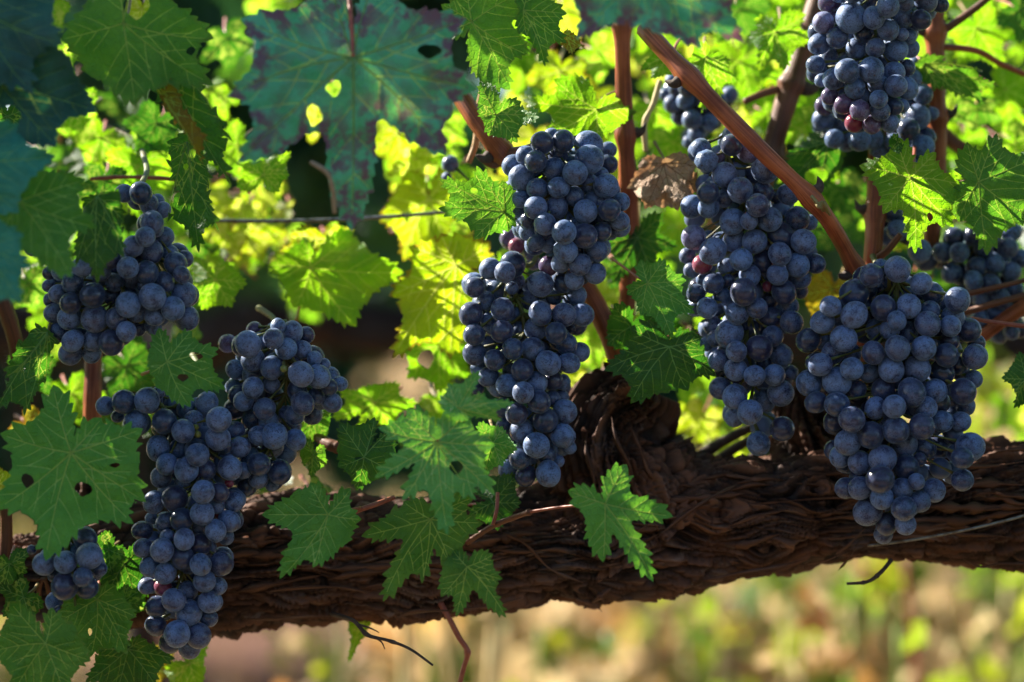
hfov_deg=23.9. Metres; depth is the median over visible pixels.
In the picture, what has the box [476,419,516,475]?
vine leaf
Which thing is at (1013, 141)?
vine leaf
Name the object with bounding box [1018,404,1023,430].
vine leaf
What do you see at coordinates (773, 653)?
weed
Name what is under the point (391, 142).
vine leaf
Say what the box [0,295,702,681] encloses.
distant grapevine
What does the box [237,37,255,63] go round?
vine leaf
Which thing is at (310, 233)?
vine leaf
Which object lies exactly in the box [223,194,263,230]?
vine leaf
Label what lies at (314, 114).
vine leaf
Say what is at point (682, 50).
vine leaf
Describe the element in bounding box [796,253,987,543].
grape bunch
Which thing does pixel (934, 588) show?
weed
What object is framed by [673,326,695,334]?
vine leaf
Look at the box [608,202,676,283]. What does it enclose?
vine leaf
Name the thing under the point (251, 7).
vine leaf
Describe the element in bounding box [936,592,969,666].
weed
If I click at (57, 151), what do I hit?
vine leaf
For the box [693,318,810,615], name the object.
distant grapevine
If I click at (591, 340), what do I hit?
vine leaf
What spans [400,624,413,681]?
weed
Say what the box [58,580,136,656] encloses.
vine leaf
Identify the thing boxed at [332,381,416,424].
vine leaf
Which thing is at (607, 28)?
vine leaf
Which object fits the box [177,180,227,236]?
vine leaf
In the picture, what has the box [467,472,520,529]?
vine leaf
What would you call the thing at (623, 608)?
weed
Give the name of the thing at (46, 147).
vine leaf
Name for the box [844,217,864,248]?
vine leaf
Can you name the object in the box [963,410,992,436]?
vine leaf
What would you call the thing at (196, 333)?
vine leaf
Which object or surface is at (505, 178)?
vine leaf
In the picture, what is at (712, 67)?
vine leaf
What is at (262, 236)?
vine leaf
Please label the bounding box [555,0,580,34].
vine leaf
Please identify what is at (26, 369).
vine leaf
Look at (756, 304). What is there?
grape bunch
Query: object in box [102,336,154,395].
vine leaf
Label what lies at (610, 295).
vine leaf
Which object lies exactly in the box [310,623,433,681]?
weed
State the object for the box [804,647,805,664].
weed
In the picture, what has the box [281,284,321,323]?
vine leaf
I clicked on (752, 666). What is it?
weed
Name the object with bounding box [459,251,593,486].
grape bunch
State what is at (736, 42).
vine leaf
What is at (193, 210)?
vine leaf
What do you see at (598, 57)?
vine leaf
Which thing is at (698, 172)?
vine leaf
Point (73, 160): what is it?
vine leaf
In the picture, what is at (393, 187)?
vine leaf
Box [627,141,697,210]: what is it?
vine leaf
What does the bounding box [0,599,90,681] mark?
vine leaf
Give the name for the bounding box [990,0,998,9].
vine leaf
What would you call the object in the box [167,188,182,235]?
vine leaf
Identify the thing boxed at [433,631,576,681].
weed
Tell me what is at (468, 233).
vine leaf
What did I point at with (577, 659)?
weed
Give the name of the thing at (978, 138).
vine leaf
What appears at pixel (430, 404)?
vine leaf
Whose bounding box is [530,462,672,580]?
vine leaf
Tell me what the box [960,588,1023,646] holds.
weed
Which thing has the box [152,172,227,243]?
vine leaf
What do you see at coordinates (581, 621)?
weed
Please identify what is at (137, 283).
grape bunch
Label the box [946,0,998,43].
vine leaf
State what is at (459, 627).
weed
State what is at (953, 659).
weed
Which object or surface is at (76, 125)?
vine leaf
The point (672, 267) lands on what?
vine leaf
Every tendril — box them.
[36,577,50,611]
[90,175,173,180]
[310,160,336,213]
[466,94,479,163]
[642,80,661,151]
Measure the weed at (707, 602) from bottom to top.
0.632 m
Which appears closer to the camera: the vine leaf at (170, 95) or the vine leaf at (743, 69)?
the vine leaf at (170, 95)
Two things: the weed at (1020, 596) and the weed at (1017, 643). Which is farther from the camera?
the weed at (1017, 643)
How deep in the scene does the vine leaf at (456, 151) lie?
1.62 m
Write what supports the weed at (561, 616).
on the ground at (246, 649)
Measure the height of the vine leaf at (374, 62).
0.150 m
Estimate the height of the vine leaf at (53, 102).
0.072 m
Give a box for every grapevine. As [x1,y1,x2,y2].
[0,0,1023,681]
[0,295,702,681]
[12,320,338,632]
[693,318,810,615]
[724,315,1023,372]
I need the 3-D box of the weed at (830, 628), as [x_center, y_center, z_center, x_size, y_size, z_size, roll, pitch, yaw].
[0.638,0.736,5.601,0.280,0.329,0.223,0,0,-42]
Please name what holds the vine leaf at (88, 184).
attached to the grapevine at (784, 510)
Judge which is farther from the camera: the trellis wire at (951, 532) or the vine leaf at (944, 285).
the vine leaf at (944, 285)
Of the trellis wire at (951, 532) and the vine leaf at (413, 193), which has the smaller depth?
the trellis wire at (951, 532)
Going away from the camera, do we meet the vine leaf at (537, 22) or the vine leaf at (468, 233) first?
the vine leaf at (537, 22)
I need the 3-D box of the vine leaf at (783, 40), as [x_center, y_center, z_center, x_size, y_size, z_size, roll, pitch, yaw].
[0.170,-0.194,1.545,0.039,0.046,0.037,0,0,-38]
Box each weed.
[261,620,423,681]
[266,627,361,681]
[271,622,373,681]
[283,632,344,681]
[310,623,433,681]
[344,615,572,681]
[346,621,428,681]
[360,620,441,681]
[361,617,456,680]
[367,623,441,676]
[379,651,399,678]
[395,617,466,681]
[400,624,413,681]
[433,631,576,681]
[441,618,457,681]
[453,608,587,677]
[455,623,465,629]
[456,616,466,628]
[457,612,567,659]
[467,609,616,681]
[485,610,499,681]
[499,621,618,681]
[527,600,579,640]
[536,604,599,681]
[551,612,578,637]
[551,619,610,671]
[558,611,748,681]
[570,602,619,667]
[576,601,660,636]
[593,601,678,658]
[606,611,692,681]
[613,608,788,681]
[615,593,701,641]
[617,601,699,642]
[628,629,760,681]
[636,603,781,681]
[640,590,749,681]
[650,592,798,681]
[665,604,734,681]
[672,600,780,654]
[674,590,842,681]
[681,590,851,681]
[683,584,726,681]
[712,588,808,644]
[727,574,840,681]
[734,581,808,663]
[744,568,918,681]
[755,577,840,681]
[774,595,826,665]
[781,605,819,681]
[782,559,924,681]
[789,660,821,680]
[790,597,832,644]
[791,558,885,681]
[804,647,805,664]
[805,569,833,644]
[805,618,847,640]
[818,639,841,671]
[831,584,947,678]
[831,603,945,675]
[832,560,978,681]
[840,557,975,680]
[845,558,902,681]
[846,595,1006,681]
[895,620,925,681]
[900,606,1010,681]
[901,366,1016,681]
[907,648,1016,675]
[928,572,1023,681]
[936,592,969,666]
[937,582,1023,681]
[943,609,1023,674]
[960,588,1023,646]
[986,339,1023,667]
[1011,592,1023,658]
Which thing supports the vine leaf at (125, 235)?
attached to the row foliage
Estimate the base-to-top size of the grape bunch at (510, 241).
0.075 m
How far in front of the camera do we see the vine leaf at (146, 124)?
1.56 m
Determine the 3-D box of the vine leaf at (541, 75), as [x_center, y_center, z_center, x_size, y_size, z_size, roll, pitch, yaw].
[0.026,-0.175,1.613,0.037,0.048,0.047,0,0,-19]
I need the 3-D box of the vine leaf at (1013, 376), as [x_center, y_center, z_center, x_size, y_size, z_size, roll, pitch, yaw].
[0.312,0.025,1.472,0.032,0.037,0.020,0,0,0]
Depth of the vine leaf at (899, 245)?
1.62 m
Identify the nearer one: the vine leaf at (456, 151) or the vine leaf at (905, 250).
the vine leaf at (456, 151)
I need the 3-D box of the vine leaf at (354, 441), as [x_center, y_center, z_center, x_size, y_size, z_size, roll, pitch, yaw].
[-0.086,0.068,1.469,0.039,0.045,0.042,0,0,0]
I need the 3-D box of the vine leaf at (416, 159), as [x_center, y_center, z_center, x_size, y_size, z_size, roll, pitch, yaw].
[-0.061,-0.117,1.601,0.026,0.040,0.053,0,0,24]
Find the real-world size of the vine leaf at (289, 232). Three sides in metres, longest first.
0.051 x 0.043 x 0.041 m
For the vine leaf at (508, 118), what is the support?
attached to the grapevine at (784, 510)
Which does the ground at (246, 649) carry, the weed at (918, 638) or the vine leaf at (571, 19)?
the weed at (918, 638)
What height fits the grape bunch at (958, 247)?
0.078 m
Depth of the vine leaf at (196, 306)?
1.65 m
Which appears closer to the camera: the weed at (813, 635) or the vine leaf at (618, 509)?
the vine leaf at (618, 509)
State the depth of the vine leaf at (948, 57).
1.79 m
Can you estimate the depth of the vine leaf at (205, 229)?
1.70 m
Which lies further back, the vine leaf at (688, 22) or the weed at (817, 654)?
the weed at (817, 654)
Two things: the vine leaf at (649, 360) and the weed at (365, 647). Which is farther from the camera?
the weed at (365, 647)
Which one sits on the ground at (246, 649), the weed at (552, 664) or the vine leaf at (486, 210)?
the weed at (552, 664)
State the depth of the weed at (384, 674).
4.77 m
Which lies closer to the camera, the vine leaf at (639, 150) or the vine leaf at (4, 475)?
the vine leaf at (4, 475)
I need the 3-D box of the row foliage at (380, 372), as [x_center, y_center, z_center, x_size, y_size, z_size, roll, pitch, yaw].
[-3.051,0.081,12.574,10.174,1.674,1.395,0,0,0]
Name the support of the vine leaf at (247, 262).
attached to the row foliage
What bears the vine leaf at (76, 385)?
attached to the grapevine at (784, 510)
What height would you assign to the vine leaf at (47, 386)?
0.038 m
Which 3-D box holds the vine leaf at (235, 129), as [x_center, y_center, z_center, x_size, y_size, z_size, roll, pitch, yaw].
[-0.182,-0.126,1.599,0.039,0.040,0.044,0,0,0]
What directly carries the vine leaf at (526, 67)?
attached to the row foliage
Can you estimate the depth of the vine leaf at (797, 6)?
1.63 m
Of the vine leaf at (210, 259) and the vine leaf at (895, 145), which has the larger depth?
the vine leaf at (210, 259)
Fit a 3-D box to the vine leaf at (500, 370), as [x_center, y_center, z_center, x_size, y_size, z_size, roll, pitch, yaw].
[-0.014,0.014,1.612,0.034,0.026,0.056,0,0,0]
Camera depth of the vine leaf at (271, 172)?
1.52 m
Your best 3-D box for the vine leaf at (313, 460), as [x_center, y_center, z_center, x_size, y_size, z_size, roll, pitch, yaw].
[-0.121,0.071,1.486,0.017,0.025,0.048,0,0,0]
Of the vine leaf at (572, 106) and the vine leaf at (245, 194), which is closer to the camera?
the vine leaf at (572, 106)
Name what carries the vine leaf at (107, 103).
attached to the row foliage
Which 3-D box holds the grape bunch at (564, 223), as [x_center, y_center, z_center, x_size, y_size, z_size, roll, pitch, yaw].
[0.033,-0.079,1.462,0.077,0.100,0.071,0,0,-12]
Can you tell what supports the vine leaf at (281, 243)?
attached to the row foliage
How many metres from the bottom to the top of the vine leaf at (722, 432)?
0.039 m
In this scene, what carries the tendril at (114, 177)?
attached to the grape bunch at (137, 283)
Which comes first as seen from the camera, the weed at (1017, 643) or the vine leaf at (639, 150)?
the vine leaf at (639, 150)
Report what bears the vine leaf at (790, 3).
attached to the grapevine at (784, 510)
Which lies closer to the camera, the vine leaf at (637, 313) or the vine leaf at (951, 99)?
the vine leaf at (637, 313)
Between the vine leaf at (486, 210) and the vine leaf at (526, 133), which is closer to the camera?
the vine leaf at (486, 210)
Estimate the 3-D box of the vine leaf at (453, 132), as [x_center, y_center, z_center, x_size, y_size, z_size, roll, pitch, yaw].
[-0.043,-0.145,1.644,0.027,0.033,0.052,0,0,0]
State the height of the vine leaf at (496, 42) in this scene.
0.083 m
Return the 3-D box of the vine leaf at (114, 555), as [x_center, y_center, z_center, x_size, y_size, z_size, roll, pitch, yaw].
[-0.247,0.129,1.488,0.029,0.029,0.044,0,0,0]
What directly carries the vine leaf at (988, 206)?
attached to the grapevine at (784, 510)
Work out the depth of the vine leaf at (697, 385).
1.62 m
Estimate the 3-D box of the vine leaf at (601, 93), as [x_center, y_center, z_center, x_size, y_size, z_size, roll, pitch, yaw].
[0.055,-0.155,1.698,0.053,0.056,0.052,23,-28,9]
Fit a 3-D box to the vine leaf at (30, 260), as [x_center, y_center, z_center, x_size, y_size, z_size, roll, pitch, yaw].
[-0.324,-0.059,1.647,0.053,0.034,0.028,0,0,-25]
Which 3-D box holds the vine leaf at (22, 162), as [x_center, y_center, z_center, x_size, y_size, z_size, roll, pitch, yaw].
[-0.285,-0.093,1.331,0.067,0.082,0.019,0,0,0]
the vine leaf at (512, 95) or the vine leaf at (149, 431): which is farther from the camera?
the vine leaf at (512, 95)
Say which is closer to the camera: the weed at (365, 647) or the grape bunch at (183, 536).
the grape bunch at (183, 536)
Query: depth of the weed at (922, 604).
4.36 m
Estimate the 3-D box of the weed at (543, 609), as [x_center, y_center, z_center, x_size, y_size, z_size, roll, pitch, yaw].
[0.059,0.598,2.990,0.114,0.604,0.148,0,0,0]
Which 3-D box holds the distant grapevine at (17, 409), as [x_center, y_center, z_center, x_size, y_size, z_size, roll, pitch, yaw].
[-1.299,0.416,6.711,1.904,0.976,0.134,0,0,0]
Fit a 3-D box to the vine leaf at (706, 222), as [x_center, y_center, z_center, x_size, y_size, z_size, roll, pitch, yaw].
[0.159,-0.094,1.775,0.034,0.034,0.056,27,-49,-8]
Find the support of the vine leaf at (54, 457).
attached to the grapevine at (784, 510)
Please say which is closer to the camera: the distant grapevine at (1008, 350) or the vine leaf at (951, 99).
the vine leaf at (951, 99)
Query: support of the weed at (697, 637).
on the ground at (246, 649)
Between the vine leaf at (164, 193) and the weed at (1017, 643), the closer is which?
the vine leaf at (164, 193)
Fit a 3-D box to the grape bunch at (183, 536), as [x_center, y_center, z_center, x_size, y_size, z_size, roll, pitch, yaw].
[-0.186,0.097,1.462,0.091,0.186,0.111,0,0,24]
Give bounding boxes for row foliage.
[0,220,872,520]
[6,78,1023,317]
[24,275,763,489]
[26,0,1023,294]
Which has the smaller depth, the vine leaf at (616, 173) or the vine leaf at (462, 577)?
the vine leaf at (462, 577)
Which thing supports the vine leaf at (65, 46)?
attached to the grapevine at (784, 510)
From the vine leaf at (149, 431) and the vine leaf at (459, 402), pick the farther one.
the vine leaf at (149, 431)
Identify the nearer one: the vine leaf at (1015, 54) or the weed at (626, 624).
the vine leaf at (1015, 54)
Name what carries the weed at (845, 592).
on the ground at (246, 649)
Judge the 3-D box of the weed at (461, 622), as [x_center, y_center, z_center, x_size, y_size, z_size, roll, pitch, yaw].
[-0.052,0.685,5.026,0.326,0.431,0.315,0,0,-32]
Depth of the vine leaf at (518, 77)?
1.65 m
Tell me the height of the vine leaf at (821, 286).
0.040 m
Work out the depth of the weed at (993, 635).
3.40 m
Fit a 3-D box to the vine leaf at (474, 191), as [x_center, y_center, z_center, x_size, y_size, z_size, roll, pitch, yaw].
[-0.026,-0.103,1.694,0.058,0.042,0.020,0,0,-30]
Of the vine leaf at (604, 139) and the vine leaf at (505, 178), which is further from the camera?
the vine leaf at (505, 178)
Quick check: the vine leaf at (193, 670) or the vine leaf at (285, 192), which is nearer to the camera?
the vine leaf at (193, 670)
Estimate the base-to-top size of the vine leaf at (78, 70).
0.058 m
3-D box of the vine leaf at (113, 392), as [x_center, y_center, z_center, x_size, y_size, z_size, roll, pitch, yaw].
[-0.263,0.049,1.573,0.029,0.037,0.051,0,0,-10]
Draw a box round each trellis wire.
[217,210,444,222]
[867,514,1023,546]
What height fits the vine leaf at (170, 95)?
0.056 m
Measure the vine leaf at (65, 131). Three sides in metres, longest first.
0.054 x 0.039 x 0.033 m
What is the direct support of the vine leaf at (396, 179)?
attached to the row foliage
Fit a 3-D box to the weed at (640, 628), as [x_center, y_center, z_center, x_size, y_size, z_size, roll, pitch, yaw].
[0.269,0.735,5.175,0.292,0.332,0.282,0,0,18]
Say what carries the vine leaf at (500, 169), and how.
attached to the grapevine at (784, 510)
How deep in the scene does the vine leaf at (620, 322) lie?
1.49 m
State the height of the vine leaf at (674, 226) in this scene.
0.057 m
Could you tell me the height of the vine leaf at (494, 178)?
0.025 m
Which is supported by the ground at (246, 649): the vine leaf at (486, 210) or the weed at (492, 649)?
the weed at (492, 649)
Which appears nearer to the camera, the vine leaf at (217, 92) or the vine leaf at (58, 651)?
the vine leaf at (58, 651)
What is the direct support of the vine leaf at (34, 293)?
attached to the grapevine at (784, 510)
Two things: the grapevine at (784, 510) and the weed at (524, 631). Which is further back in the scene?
the weed at (524, 631)
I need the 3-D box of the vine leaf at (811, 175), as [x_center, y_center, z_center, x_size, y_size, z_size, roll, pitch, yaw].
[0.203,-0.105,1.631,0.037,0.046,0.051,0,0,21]
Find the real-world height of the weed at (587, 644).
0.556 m
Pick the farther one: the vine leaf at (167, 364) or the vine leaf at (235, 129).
the vine leaf at (235, 129)
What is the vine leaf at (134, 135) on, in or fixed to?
attached to the row foliage
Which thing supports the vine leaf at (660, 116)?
attached to the grapevine at (784, 510)
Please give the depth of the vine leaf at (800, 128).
1.58 m
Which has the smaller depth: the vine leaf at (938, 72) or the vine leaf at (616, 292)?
the vine leaf at (938, 72)
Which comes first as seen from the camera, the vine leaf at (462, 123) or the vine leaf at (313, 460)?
the vine leaf at (313, 460)
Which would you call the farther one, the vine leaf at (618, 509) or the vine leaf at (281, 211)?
the vine leaf at (281, 211)
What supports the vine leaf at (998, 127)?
attached to the row foliage
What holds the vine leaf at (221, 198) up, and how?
attached to the row foliage
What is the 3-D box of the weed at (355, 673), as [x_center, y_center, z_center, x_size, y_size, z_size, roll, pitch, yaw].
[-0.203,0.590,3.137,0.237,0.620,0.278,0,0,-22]
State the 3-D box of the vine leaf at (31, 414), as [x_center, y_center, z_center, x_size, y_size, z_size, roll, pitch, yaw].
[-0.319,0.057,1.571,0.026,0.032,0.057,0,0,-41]
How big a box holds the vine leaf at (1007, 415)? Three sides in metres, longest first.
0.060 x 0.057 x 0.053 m
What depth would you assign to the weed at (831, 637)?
2.35 m
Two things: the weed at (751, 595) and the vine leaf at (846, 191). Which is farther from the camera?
the weed at (751, 595)
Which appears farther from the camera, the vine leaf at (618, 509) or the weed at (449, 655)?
the weed at (449, 655)
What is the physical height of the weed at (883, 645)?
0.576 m
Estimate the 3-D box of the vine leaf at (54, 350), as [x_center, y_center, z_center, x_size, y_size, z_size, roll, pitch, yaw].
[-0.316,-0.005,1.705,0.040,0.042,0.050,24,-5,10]
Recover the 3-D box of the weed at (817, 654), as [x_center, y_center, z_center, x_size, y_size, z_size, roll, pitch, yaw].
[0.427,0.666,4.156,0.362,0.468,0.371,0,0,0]
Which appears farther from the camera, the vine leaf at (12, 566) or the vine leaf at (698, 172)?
the vine leaf at (698, 172)
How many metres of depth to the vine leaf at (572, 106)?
1.50 m
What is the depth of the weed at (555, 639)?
2.38 m
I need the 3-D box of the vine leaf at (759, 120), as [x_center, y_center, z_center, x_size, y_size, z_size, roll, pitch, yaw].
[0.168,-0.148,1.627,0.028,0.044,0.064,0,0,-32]
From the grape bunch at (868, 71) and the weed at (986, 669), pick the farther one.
the weed at (986, 669)
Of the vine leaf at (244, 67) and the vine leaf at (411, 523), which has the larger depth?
the vine leaf at (244, 67)
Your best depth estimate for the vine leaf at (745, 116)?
1.64 m
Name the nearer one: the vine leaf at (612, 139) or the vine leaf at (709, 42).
the vine leaf at (709, 42)
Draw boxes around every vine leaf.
[0,0,64,93]
[0,46,96,147]
[0,105,20,122]
[0,119,55,215]
[0,167,96,278]
[0,220,30,303]
[0,322,59,414]
[0,385,147,560]
[0,467,10,489]
[0,544,28,584]
[0,573,43,617]
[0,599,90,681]
[7,353,56,394]
[8,405,39,429]
[13,264,47,310]
[20,251,37,276]
[27,302,48,329]
[27,317,61,358]
[32,145,64,171]
[37,144,57,171]
[45,234,74,265]
[46,370,106,424]
[47,140,86,176]
[52,0,70,33]
[56,66,81,141]
[56,127,71,136]
[57,89,99,142]
[58,41,77,72]
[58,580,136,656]
[60,88,101,136]
[61,0,213,106]
[67,117,123,164]
[69,231,134,259]
[72,181,126,283]
[78,156,127,196]
[83,163,128,215]
[86,634,174,681]
[94,86,125,119]
[97,530,128,575]
[100,542,148,607]
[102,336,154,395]
[102,388,125,426]
[105,137,173,217]
[106,112,170,160]
[109,89,145,130]
[110,134,170,167]
[118,584,145,614]
[122,99,178,156]
[126,0,149,19]
[134,225,189,270]
[141,328,224,407]
[143,413,153,437]
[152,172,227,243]
[154,84,232,183]
[156,645,173,681]
[157,78,207,164]
[164,645,208,681]
[165,199,213,235]
[166,133,219,251]
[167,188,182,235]
[169,325,201,345]
[170,292,200,310]
[174,130,195,169]
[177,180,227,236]
[186,238,220,273]
[191,254,246,309]
[199,16,254,71]
[201,77,240,120]
[201,248,238,272]
[202,217,248,262]
[204,218,225,243]
[207,118,250,178]
[207,179,234,218]
[217,64,241,85]
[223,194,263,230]
[225,200,286,267]
[227,0,477,231]
[227,176,288,208]
[228,206,287,260]
[229,191,281,218]
[232,51,253,79]
[232,252,250,267]
[235,153,293,203]
[236,150,290,194]
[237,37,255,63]
[241,256,256,278]
[244,0,288,30]
[245,250,267,272]
[253,236,290,269]
[259,477,292,493]
[262,481,361,577]
[269,226,403,327]
[270,195,294,229]
[270,237,290,261]
[271,223,313,258]
[280,224,353,255]
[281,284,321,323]
[282,0,300,10]
[299,438,327,477]
[299,475,333,493]
[301,409,330,440]
[307,104,321,143]
[320,222,347,234]
[326,79,340,96]
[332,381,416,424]
[336,417,397,489]
[347,621,370,662]
[362,492,482,600]
[375,120,418,164]
[375,404,495,534]
[379,162,455,260]
[385,159,401,183]
[387,146,432,178]
[389,182,399,195]
[389,231,493,359]
[405,338,469,392]
[417,380,454,425]
[423,154,438,188]
[435,144,469,180]
[437,547,506,617]
[438,166,516,240]
[438,371,513,421]
[441,0,530,91]
[442,113,467,149]
[446,118,464,149]
[448,218,469,235]
[460,163,477,194]
[465,230,472,236]
[467,346,514,377]
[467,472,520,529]
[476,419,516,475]
[477,80,538,143]
[488,168,498,180]
[492,247,528,278]
[498,138,529,175]
[500,175,507,181]
[505,88,525,109]
[508,34,537,96]
[512,124,547,144]
[514,0,566,65]
[520,47,540,94]
[523,73,636,138]
[524,48,586,95]
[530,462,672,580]
[549,35,589,50]
[550,370,586,407]
[551,278,618,308]
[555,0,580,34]
[560,28,585,54]
[573,0,744,48]
[573,134,609,147]
[573,323,604,368]
[575,364,592,372]
[576,30,614,84]
[583,75,615,103]
[596,281,618,304]
[600,254,618,288]
[601,25,611,32]
[604,301,681,349]
[604,319,716,403]
[608,136,649,159]
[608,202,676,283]
[610,257,694,338]
[611,160,618,179]
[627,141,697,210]
[630,25,683,54]
[630,50,651,77]
[631,57,666,84]
[632,97,652,157]
[633,82,675,145]
[635,302,639,317]
[637,259,673,280]
[638,71,654,88]
[640,39,683,78]
[640,205,705,258]
[650,125,687,157]
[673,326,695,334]
[675,313,690,328]
[676,46,687,58]
[677,33,714,57]
[677,377,705,405]
[677,394,695,431]
[678,395,723,446]
[687,36,739,111]
[693,167,699,194]
[693,293,723,329]
[693,353,715,396]
[695,386,729,442]
[695,435,749,456]
[697,140,717,228]
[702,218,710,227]
[709,38,779,107]
[713,103,752,136]
[714,32,747,47]
[716,0,772,42]
[719,424,744,435]
[734,96,758,116]
[746,7,808,70]
[749,85,776,135]
[764,12,774,22]
[767,0,800,22]
[769,60,778,83]
[771,0,805,13]
[775,67,820,107]
[777,131,846,187]
[778,168,839,206]
[785,102,814,146]
[804,267,849,316]
[808,211,834,251]
[822,166,866,219]
[837,213,853,228]
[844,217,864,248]
[853,202,864,229]
[859,137,960,252]
[882,248,907,253]
[888,133,903,153]
[894,219,966,250]
[895,241,902,249]
[905,36,947,58]
[911,270,932,274]
[915,53,998,104]
[930,211,965,277]
[934,273,999,291]
[936,259,966,288]
[945,50,956,66]
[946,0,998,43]
[946,89,970,108]
[946,122,988,179]
[946,147,956,170]
[947,1,1013,67]
[950,90,1002,131]
[952,133,1023,254]
[958,98,975,131]
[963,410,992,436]
[974,364,1012,433]
[981,61,1023,125]
[987,392,1023,440]
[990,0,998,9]
[991,113,1023,137]
[995,0,1023,42]
[996,1,1008,10]
[998,118,1023,153]
[1002,33,1023,64]
[1002,352,1023,407]
[1016,240,1023,286]
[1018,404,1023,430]
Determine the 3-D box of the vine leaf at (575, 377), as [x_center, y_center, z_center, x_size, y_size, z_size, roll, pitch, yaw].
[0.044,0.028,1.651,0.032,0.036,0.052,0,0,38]
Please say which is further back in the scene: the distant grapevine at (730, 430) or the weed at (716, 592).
the distant grapevine at (730, 430)
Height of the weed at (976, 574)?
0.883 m
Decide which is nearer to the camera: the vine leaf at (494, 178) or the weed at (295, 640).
the vine leaf at (494, 178)
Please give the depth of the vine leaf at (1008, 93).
1.62 m
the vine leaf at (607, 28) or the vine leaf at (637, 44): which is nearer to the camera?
the vine leaf at (637, 44)
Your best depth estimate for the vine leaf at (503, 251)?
1.60 m
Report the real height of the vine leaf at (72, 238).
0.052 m
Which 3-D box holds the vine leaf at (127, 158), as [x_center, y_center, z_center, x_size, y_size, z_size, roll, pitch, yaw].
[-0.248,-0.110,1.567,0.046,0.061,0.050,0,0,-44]
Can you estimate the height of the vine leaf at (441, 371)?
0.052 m
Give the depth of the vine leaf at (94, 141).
1.58 m
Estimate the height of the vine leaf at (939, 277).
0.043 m
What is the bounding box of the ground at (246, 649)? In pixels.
[0,357,1023,681]
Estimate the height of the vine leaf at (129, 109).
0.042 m
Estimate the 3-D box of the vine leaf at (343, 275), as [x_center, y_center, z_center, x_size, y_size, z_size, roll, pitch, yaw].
[-0.113,-0.041,1.550,0.079,0.067,0.037,0,0,20]
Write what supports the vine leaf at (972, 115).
attached to the grapevine at (784, 510)
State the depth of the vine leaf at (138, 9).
1.52 m
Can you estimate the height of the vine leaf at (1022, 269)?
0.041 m
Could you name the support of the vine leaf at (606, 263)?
attached to the row foliage
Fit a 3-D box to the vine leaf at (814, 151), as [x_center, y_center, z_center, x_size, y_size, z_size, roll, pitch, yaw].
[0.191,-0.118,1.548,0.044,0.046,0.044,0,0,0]
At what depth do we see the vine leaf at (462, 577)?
1.40 m
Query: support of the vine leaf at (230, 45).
attached to the grapevine at (784, 510)
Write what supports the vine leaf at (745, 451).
attached to the grapevine at (784, 510)
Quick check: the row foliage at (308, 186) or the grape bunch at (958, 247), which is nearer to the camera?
the grape bunch at (958, 247)
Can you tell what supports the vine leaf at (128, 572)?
attached to the grapevine at (784, 510)
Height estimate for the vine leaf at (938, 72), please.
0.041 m
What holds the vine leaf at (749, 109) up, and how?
attached to the row foliage
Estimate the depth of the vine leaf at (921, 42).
1.75 m
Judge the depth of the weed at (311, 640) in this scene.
3.00 m
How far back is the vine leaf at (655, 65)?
1.50 m
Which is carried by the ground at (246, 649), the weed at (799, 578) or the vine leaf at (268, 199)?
the weed at (799, 578)
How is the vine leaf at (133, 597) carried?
attached to the row foliage
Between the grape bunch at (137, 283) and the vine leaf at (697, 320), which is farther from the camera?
the vine leaf at (697, 320)
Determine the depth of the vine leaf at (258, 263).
1.75 m
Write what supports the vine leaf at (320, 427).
attached to the grapevine at (784, 510)
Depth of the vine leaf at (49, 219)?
1.35 m
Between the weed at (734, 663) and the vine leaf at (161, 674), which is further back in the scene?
the weed at (734, 663)
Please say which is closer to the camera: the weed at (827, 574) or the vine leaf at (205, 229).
the vine leaf at (205, 229)
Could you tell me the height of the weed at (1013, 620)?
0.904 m
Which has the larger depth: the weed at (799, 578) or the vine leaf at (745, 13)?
the weed at (799, 578)
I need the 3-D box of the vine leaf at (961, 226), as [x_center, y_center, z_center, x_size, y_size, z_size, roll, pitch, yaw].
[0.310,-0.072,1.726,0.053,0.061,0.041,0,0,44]
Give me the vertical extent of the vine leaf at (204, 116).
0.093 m
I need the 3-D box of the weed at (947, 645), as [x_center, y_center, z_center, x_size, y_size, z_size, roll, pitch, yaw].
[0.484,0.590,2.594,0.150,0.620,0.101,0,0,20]
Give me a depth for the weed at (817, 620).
2.26 m
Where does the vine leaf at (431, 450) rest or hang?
attached to the grapevine at (784, 510)
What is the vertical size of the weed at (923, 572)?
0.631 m
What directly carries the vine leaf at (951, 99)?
attached to the grapevine at (784, 510)
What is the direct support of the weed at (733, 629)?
on the ground at (246, 649)
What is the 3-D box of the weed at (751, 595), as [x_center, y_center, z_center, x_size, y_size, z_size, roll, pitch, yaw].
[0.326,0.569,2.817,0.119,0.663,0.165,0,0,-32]
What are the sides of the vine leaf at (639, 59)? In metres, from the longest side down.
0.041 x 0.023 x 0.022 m
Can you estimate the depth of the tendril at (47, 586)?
1.49 m
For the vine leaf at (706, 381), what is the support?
attached to the row foliage
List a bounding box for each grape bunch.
[25,149,198,365]
[27,526,106,612]
[95,352,263,659]
[218,305,347,496]
[442,155,539,269]
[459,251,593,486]
[502,128,630,292]
[659,74,737,148]
[679,128,825,455]
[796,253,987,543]
[806,0,948,134]
[812,56,938,262]
[915,224,1023,343]
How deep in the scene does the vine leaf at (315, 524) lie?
1.41 m
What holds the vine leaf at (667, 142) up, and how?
attached to the grapevine at (784, 510)
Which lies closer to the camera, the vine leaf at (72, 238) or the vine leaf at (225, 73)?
the vine leaf at (72, 238)
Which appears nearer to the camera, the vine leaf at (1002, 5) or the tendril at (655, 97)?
the tendril at (655, 97)
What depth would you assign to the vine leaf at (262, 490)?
1.57 m
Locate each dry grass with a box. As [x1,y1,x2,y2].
[0,513,1019,681]
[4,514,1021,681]

